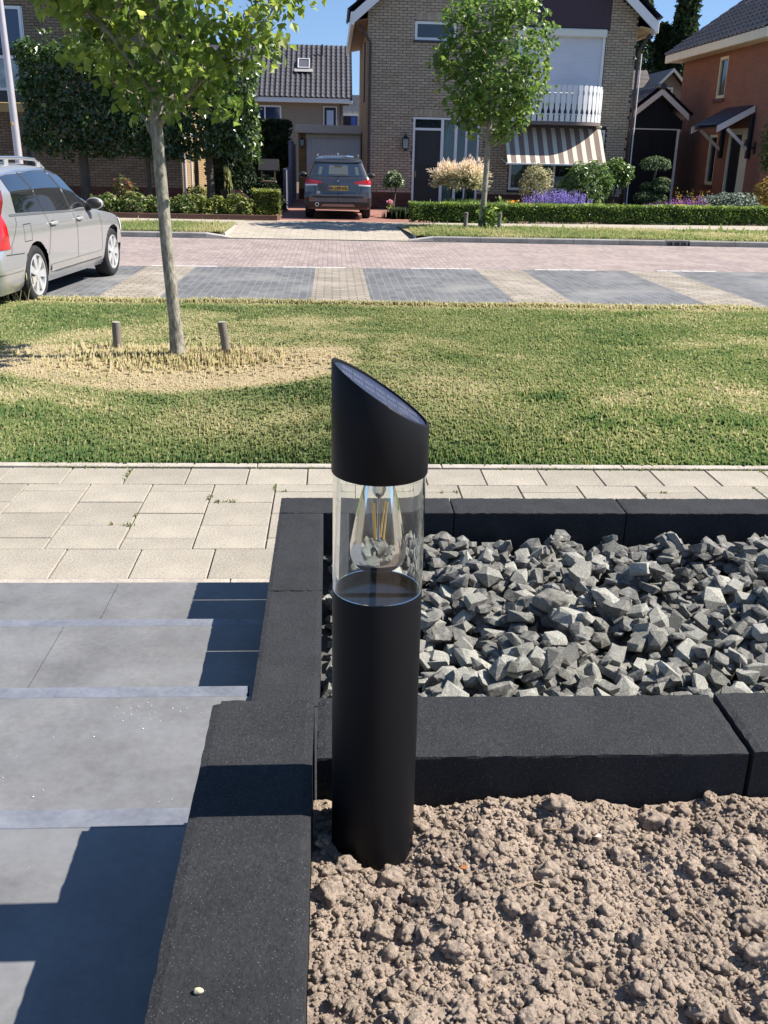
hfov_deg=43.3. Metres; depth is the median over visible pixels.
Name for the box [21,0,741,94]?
sky
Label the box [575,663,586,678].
stone
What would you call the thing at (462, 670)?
stone
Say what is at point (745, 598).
stone
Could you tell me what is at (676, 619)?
stone
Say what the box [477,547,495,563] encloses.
stone
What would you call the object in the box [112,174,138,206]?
red tipped shrub
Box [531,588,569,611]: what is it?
rounded stone
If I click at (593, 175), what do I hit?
leafy shrub
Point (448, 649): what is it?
stone
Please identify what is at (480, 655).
stone
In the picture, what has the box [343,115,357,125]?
window
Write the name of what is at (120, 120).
pleached tree
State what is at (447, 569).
stone
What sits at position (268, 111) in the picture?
window
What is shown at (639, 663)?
stone
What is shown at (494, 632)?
stone
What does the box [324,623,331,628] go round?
stone
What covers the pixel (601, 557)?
stone
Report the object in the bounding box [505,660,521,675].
stone
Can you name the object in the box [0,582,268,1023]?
patio steps
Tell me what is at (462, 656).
stone
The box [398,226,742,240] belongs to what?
verge
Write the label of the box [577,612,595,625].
stone
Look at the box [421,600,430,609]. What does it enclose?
stone
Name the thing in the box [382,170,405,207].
clipped standard
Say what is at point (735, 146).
front door
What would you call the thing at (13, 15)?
window
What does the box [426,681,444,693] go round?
stone
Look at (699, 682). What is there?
stone
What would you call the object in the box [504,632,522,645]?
stone
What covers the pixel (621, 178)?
round bush
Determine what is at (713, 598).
stone
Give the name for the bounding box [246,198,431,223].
driveway
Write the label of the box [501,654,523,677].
stone
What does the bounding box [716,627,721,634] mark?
stone
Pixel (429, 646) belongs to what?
stone
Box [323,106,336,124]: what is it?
window
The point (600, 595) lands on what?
stone
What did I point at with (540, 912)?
soil clod
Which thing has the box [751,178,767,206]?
golden conifer
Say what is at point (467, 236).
ground
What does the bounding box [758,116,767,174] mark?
climbing shrub
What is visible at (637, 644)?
stone
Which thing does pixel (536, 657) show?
stone
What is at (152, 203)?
shrub
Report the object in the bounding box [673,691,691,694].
stone
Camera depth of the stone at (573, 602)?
3.06 m
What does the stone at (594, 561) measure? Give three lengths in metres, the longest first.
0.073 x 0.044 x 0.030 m
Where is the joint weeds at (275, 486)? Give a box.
[34,464,767,525]
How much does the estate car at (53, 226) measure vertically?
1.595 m
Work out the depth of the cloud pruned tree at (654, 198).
27.91 m
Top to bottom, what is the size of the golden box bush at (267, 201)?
0.838 m
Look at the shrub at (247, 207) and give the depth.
24.35 m
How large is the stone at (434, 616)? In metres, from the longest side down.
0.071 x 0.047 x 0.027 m
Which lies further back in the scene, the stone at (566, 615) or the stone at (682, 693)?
the stone at (566, 615)
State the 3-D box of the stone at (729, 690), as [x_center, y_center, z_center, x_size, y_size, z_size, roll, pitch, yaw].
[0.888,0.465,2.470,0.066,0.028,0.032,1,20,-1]
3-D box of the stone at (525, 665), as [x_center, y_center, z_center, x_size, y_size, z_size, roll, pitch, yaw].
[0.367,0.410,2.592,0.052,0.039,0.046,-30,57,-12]
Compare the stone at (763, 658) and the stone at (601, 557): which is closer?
the stone at (763, 658)
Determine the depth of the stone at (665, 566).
3.29 m
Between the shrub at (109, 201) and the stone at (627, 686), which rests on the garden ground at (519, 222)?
the shrub at (109, 201)
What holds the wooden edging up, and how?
on the garden ground at (519, 222)
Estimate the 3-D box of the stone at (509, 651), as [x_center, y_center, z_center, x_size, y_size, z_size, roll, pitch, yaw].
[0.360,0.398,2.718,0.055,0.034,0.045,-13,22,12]
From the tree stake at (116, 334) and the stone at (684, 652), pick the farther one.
the tree stake at (116, 334)
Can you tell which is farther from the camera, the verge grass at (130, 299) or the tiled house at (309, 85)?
the tiled house at (309, 85)
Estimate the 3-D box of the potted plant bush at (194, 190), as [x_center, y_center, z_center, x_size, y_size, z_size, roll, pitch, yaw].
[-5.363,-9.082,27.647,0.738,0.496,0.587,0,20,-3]
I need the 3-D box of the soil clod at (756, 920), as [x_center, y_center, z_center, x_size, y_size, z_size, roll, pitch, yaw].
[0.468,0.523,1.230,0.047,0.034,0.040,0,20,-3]
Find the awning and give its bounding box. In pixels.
[501,125,605,165]
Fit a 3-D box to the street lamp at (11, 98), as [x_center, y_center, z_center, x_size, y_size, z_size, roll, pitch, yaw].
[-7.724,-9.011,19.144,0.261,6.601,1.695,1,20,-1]
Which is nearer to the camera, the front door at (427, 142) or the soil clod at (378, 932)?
the soil clod at (378, 932)
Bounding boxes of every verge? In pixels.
[125,229,218,231]
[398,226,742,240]
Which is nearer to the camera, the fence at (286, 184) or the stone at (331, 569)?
the stone at (331, 569)
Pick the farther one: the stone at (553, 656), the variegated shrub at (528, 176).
the variegated shrub at (528, 176)
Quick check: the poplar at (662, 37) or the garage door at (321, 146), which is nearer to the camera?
the garage door at (321, 146)
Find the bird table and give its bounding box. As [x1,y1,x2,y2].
[258,159,278,188]
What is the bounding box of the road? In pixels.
[119,237,767,271]
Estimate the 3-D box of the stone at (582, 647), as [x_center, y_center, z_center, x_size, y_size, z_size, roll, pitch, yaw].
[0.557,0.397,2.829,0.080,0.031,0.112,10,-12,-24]
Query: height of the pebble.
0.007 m
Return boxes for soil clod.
[310,879,346,908]
[335,854,360,874]
[364,919,393,944]
[376,864,405,887]
[441,937,472,964]
[526,904,555,925]
[532,860,562,880]
[543,793,576,817]
[609,845,635,862]
[638,810,666,831]
[733,906,767,935]
[743,941,767,967]
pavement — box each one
[0,462,767,582]
[119,218,767,241]
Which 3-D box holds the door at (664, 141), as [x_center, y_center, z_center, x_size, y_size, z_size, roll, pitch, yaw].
[9.866,-12.154,34.468,0.800,2.680,0.052,0,20,-3]
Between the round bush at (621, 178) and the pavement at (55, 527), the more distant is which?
the round bush at (621, 178)
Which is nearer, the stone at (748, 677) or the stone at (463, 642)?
the stone at (748, 677)
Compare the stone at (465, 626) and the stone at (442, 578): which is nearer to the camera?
the stone at (465, 626)
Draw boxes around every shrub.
[88,192,126,212]
[110,191,155,212]
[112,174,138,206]
[143,196,180,213]
[170,193,212,213]
[198,195,232,213]
[219,192,255,214]
[229,189,248,206]
[517,162,554,203]
[556,159,615,203]
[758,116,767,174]
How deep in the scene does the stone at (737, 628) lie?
2.84 m
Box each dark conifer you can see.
[215,138,257,207]
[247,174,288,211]
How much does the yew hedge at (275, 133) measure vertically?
2.858 m
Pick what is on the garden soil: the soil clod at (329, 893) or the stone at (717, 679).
the soil clod at (329, 893)
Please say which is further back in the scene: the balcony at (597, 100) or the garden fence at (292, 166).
the garden fence at (292, 166)
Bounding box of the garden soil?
[307,793,767,1023]
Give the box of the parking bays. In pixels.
[9,266,767,307]
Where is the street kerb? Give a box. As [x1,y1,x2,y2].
[121,224,767,247]
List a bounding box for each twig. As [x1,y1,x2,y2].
[514,881,542,886]
[543,828,602,839]
[683,909,707,930]
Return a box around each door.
[306,138,359,175]
[413,130,440,201]
[625,129,653,204]
[646,130,676,204]
[725,135,741,205]
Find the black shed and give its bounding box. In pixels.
[620,83,693,204]
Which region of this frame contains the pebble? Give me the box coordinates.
[194,987,203,994]
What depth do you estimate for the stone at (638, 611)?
2.93 m
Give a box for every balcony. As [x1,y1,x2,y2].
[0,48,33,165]
[509,84,602,126]
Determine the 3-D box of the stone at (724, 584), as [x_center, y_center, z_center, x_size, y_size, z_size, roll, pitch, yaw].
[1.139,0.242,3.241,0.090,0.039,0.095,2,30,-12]
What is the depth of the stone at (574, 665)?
2.72 m
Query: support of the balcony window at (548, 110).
in the brick house at (393, 42)
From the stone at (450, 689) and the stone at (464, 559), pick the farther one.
the stone at (464, 559)
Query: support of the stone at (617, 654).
on the stone at (609, 670)
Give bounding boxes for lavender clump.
[379,207,408,218]
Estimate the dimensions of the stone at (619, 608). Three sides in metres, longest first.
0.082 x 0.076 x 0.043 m
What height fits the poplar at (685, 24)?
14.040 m
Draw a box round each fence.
[283,167,290,207]
[288,140,296,205]
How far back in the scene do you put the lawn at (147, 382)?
7.23 m
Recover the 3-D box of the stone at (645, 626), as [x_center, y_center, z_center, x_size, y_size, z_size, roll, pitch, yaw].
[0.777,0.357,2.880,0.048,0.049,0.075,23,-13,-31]
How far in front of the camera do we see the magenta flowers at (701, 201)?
27.20 m
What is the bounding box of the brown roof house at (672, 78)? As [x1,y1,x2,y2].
[629,68,682,119]
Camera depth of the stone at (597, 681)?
2.63 m
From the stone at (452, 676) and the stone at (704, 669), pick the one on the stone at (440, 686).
the stone at (452, 676)
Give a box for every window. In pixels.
[0,5,24,55]
[258,105,280,118]
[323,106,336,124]
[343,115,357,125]
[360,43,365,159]
[413,21,457,42]
[506,130,604,193]
[525,100,595,120]
[701,134,717,187]
[712,55,728,101]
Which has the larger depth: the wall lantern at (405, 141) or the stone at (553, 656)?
the wall lantern at (405, 141)
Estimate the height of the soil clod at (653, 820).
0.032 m
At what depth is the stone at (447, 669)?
2.67 m
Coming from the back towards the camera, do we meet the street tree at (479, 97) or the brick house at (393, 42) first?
the brick house at (393, 42)
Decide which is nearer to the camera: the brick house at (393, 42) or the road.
the road
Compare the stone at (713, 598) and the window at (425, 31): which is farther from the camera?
the window at (425, 31)
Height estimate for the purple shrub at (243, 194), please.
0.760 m
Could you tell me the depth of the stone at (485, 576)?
3.13 m
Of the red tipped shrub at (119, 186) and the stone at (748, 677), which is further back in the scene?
the red tipped shrub at (119, 186)
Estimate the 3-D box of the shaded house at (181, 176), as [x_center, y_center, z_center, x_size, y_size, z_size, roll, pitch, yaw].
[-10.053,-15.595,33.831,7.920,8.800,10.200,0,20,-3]
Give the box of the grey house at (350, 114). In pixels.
[343,95,358,125]
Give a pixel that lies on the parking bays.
(551, 286)
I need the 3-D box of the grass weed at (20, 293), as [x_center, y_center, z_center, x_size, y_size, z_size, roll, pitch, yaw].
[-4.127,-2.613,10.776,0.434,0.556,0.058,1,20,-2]
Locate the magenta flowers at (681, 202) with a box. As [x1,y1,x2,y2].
[665,196,698,224]
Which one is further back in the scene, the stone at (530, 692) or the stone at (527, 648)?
the stone at (527, 648)
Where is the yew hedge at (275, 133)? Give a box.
[203,117,292,196]
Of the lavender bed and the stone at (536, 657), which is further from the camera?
the lavender bed
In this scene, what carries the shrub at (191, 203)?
on the garden ground at (519, 222)
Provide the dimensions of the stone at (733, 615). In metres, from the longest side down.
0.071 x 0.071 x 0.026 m
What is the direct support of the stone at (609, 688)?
on the stone at (627, 686)
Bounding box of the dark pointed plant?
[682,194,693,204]
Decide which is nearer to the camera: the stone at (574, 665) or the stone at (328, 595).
the stone at (574, 665)
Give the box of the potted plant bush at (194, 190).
[184,185,206,196]
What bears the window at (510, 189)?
in the brick house at (393, 42)
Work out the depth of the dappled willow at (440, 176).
27.07 m
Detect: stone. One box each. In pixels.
[322,593,331,604]
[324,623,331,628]
[326,656,331,669]
[329,564,332,574]
[418,676,427,688]
[419,652,431,670]
[420,639,425,652]
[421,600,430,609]
[421,610,442,626]
[421,610,445,628]
[423,545,440,555]
[423,639,434,651]
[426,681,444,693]
[427,650,450,661]
[428,657,448,669]
[434,666,456,674]
[436,571,450,581]
[439,584,451,601]
[441,551,458,558]
[441,680,468,696]
[443,644,459,665]
[444,564,463,573]
[444,670,458,683]
[452,609,476,625]
[452,620,471,633]
[454,637,472,650]
[454,648,478,666]
[456,666,468,682]
[458,550,471,566]
[463,671,477,687]
[464,587,476,594]
[464,592,487,610]
[470,657,491,672]
[473,566,502,586]
[476,651,485,658]
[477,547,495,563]
[477,669,490,687]
[481,628,504,636]
[488,657,508,680]
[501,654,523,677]
[502,646,515,656]
[504,561,516,570]
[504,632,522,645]
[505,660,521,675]
[507,610,534,623]
[510,569,527,584]
[511,642,534,657]
[514,548,530,567]
[515,589,534,595]
[515,597,523,611]
[515,653,533,672]
[516,688,537,696]
[528,646,545,668]
[531,547,542,557]
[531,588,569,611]
[541,648,563,672]
[542,631,567,645]
[543,562,562,581]
[548,608,556,618]
[552,607,581,625]
[554,642,586,653]
[561,552,584,565]
[561,644,578,666]
[568,594,578,608]
[568,660,576,668]
[569,559,591,581]
[574,581,589,593]
[574,687,594,695]
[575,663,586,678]
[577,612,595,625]
[578,594,595,607]
[581,675,603,687]
[584,662,601,677]
[590,632,610,647]
[591,554,611,564]
[591,558,608,569]
[591,588,619,613]
[594,687,610,695]
[595,660,626,679]
[598,680,619,695]
[602,540,625,556]
[606,600,630,616]
[607,646,626,666]
[612,676,638,695]
[626,603,648,618]
[627,636,647,652]
[629,561,656,575]
[630,628,652,637]
[632,623,657,632]
[633,657,646,673]
[640,682,665,694]
[645,659,659,671]
[646,630,668,651]
[647,606,668,627]
[654,660,682,679]
[655,564,672,582]
[657,627,670,645]
[665,531,685,551]
[669,609,684,631]
[672,571,681,579]
[673,638,697,663]
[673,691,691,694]
[683,624,707,643]
[690,662,711,679]
[691,643,711,657]
[692,673,710,689]
[694,611,713,632]
[701,586,725,612]
[703,640,724,649]
[707,669,729,688]
[710,575,731,593]
[715,609,737,618]
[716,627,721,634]
[716,632,739,643]
[720,687,745,693]
[723,634,743,647]
[726,578,743,592]
[728,647,746,664]
[729,682,750,692]
[730,620,747,634]
[734,591,757,604]
[736,647,750,660]
[736,669,759,683]
[741,662,767,676]
[752,623,767,641]
[754,585,763,598]
[755,549,767,566]
[756,652,767,663]
[763,588,767,600]
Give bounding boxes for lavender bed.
[521,188,592,222]
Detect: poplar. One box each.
[634,0,655,73]
[649,21,671,72]
[664,0,703,77]
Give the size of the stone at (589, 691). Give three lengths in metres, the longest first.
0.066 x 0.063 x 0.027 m
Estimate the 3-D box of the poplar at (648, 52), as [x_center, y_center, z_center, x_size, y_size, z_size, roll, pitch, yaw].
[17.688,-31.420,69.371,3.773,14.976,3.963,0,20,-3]
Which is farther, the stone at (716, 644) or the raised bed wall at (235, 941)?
the stone at (716, 644)
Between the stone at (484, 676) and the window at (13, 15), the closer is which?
the stone at (484, 676)
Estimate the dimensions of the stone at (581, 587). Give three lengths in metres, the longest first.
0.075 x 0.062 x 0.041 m
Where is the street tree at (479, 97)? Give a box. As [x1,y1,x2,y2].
[425,0,560,226]
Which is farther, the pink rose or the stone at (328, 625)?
the pink rose
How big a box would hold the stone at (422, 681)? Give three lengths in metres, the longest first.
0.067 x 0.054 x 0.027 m
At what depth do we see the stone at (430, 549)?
3.42 m
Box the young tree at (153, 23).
[28,0,326,357]
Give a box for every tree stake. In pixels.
[112,321,121,348]
[217,321,229,354]
[463,212,467,226]
[497,213,501,227]
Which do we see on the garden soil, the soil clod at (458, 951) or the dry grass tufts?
the soil clod at (458, 951)
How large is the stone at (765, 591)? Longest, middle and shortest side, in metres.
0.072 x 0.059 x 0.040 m
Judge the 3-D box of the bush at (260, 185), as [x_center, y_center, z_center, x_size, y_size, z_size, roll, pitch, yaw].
[-3.532,-9.469,28.779,1.357,1.103,1.309,11,22,24]
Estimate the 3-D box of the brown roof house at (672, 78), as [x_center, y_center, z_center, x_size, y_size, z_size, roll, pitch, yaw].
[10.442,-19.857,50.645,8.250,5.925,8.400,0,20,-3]
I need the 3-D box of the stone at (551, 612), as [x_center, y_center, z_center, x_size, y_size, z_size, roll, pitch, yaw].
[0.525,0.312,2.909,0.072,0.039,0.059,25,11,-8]
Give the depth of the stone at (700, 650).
2.75 m
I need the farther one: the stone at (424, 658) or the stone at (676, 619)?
the stone at (676, 619)
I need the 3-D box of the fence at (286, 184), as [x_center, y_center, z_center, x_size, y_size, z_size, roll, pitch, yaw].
[-3.091,-10.315,30.839,0.100,1.220,2.950,0,20,-3]
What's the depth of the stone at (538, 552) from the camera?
3.35 m
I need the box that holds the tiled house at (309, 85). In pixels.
[208,44,351,181]
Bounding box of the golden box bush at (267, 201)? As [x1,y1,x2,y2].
[251,188,281,219]
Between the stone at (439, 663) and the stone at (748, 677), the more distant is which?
the stone at (439, 663)
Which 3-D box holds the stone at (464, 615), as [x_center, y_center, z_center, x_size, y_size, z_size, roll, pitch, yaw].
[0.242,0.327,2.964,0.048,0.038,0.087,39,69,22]
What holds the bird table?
on the garden ground at (519, 222)
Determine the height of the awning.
1.200 m
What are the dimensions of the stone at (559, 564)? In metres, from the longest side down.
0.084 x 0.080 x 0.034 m
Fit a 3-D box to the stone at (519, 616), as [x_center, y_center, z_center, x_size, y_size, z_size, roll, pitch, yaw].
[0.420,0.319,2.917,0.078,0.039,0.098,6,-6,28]
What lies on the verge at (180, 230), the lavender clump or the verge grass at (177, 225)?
the verge grass at (177, 225)
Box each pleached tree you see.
[10,27,116,200]
[92,49,184,197]
[168,60,263,200]
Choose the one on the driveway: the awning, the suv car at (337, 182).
the suv car at (337, 182)
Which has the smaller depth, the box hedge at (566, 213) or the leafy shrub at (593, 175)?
the box hedge at (566, 213)
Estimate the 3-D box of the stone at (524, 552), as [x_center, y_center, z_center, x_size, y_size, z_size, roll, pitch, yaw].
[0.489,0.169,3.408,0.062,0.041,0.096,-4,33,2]
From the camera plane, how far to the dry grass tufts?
7.94 m
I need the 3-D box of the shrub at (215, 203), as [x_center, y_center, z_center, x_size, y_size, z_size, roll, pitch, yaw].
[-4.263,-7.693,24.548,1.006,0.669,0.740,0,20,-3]
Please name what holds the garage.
on the garden ground at (519, 222)
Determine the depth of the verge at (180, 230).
20.19 m
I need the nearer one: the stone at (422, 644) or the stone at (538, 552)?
the stone at (422, 644)
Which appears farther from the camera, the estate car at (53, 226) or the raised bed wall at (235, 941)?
the estate car at (53, 226)
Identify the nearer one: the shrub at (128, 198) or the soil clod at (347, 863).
the soil clod at (347, 863)
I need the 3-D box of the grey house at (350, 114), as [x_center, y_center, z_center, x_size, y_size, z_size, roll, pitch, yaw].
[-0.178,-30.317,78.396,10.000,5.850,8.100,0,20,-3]
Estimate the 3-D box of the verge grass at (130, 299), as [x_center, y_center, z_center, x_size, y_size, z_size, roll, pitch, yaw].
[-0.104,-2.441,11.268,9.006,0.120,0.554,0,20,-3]
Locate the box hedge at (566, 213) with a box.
[407,200,767,225]
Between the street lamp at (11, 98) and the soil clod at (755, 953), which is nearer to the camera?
the soil clod at (755, 953)
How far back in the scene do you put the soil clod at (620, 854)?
1.33 m
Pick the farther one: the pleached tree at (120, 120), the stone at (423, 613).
the pleached tree at (120, 120)
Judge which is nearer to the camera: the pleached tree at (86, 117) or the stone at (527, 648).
the stone at (527, 648)
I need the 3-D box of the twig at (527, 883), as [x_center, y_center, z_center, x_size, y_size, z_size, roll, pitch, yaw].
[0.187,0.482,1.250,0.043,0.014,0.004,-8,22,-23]
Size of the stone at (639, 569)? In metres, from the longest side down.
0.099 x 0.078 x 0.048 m
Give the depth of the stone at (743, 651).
2.74 m
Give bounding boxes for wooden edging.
[109,210,281,220]
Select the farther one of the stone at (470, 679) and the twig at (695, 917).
the stone at (470, 679)
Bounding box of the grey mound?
[695,191,762,208]
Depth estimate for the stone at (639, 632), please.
2.85 m
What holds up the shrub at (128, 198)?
on the garden ground at (519, 222)
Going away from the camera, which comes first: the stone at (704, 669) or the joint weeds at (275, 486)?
the stone at (704, 669)
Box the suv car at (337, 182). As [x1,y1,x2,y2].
[300,153,374,217]
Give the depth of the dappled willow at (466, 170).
26.77 m
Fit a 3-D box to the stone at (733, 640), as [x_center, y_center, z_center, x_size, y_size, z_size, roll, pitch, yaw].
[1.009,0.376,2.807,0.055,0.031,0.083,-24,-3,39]
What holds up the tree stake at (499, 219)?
on the verge at (406, 228)
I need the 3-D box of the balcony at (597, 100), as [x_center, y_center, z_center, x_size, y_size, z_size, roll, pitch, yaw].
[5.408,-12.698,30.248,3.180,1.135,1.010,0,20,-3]
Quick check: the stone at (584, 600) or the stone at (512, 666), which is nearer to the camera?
the stone at (512, 666)
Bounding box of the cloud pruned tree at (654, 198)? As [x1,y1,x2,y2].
[633,155,671,204]
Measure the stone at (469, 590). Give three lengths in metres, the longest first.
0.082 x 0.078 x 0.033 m
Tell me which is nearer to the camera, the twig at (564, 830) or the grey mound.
the twig at (564, 830)
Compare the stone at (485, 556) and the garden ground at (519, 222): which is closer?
the stone at (485, 556)
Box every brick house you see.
[346,0,662,208]
[665,0,767,205]
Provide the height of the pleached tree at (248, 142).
4.066 m
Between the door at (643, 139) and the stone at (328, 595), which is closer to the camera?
the stone at (328, 595)
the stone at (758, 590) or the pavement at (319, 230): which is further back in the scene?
the pavement at (319, 230)
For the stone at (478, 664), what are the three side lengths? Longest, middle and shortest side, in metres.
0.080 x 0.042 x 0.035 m
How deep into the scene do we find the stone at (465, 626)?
2.89 m
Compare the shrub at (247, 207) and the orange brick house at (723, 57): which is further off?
the orange brick house at (723, 57)
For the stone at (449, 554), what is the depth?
3.35 m
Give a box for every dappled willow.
[427,158,468,199]
[444,154,492,199]
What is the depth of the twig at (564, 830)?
1.37 m
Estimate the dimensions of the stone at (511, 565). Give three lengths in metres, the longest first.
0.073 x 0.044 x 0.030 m
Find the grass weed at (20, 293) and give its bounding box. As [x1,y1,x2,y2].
[3,273,33,301]
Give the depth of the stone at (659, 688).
2.62 m
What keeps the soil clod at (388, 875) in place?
on the garden soil
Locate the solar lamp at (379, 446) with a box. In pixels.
[331,358,429,870]
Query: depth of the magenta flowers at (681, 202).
27.01 m
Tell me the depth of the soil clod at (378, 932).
1.18 m
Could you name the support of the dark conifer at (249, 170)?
on the garden ground at (519, 222)
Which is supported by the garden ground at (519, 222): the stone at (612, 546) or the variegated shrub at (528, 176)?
the variegated shrub at (528, 176)
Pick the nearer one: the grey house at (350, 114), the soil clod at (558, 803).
the soil clod at (558, 803)
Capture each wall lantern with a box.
[300,137,303,147]
[402,133,408,150]
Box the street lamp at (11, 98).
[0,0,22,163]
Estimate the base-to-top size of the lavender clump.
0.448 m
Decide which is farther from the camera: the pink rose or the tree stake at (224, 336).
the pink rose
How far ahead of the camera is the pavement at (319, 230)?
22.25 m
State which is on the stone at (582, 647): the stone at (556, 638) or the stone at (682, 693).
the stone at (556, 638)
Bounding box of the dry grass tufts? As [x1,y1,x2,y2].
[9,335,387,386]
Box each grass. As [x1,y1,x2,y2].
[0,294,756,310]
[120,215,236,232]
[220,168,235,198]
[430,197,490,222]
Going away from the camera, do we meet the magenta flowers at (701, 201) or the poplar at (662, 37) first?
the magenta flowers at (701, 201)
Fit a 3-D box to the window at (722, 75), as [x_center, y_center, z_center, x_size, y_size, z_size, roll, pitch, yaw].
[11.420,-14.590,32.630,0.195,1.403,0.931,0,20,-3]
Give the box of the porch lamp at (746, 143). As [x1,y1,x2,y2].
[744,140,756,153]
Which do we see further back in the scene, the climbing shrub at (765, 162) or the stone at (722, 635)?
the climbing shrub at (765, 162)
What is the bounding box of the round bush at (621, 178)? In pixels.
[589,157,634,203]
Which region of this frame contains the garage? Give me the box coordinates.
[296,124,361,198]
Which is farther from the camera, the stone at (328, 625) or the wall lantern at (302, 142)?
the wall lantern at (302, 142)
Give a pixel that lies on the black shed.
(663, 111)
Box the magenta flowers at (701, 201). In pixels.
[695,195,710,204]
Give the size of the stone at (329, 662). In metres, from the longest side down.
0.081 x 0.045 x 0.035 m
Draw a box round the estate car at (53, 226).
[0,156,120,299]
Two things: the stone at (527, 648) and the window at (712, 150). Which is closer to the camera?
the stone at (527, 648)
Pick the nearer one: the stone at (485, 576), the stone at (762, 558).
the stone at (485, 576)
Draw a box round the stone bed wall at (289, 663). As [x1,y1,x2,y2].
[252,498,767,799]
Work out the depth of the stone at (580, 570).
3.21 m
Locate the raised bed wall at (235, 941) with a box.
[144,692,767,1023]
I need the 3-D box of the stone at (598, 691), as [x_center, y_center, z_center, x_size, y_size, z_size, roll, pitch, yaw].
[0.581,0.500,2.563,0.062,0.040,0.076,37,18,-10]
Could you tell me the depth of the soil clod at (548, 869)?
1.28 m
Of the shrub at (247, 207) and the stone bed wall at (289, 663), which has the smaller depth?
the stone bed wall at (289, 663)
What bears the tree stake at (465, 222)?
on the verge at (406, 228)
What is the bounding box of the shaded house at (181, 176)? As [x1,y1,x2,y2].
[0,0,209,204]
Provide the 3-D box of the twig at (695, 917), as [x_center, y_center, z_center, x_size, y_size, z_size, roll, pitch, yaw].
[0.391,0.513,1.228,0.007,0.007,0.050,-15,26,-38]
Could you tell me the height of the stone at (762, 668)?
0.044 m
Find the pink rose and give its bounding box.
[386,199,393,217]
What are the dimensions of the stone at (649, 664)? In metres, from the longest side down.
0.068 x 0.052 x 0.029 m
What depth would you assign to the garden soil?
1.22 m
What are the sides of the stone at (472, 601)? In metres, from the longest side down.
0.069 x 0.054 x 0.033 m
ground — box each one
[103,182,764,225]
[121,230,767,241]
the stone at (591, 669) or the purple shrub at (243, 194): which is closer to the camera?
the stone at (591, 669)
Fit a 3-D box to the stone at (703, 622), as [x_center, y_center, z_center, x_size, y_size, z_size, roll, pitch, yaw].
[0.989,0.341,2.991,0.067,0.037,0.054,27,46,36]
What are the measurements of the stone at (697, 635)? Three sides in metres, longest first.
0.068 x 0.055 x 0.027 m
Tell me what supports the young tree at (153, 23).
on the lawn at (147, 382)
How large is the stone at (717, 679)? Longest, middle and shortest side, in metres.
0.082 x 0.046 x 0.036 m
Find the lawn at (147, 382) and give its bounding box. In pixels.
[0,300,767,465]
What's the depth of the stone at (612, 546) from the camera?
3.39 m
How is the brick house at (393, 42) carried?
on the garden ground at (519, 222)
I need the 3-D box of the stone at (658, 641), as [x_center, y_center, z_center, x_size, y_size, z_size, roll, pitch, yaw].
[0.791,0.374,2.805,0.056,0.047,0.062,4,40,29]
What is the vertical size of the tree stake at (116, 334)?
0.303 m
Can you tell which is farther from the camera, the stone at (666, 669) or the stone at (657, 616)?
the stone at (657, 616)
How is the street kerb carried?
on the pavement at (319, 230)

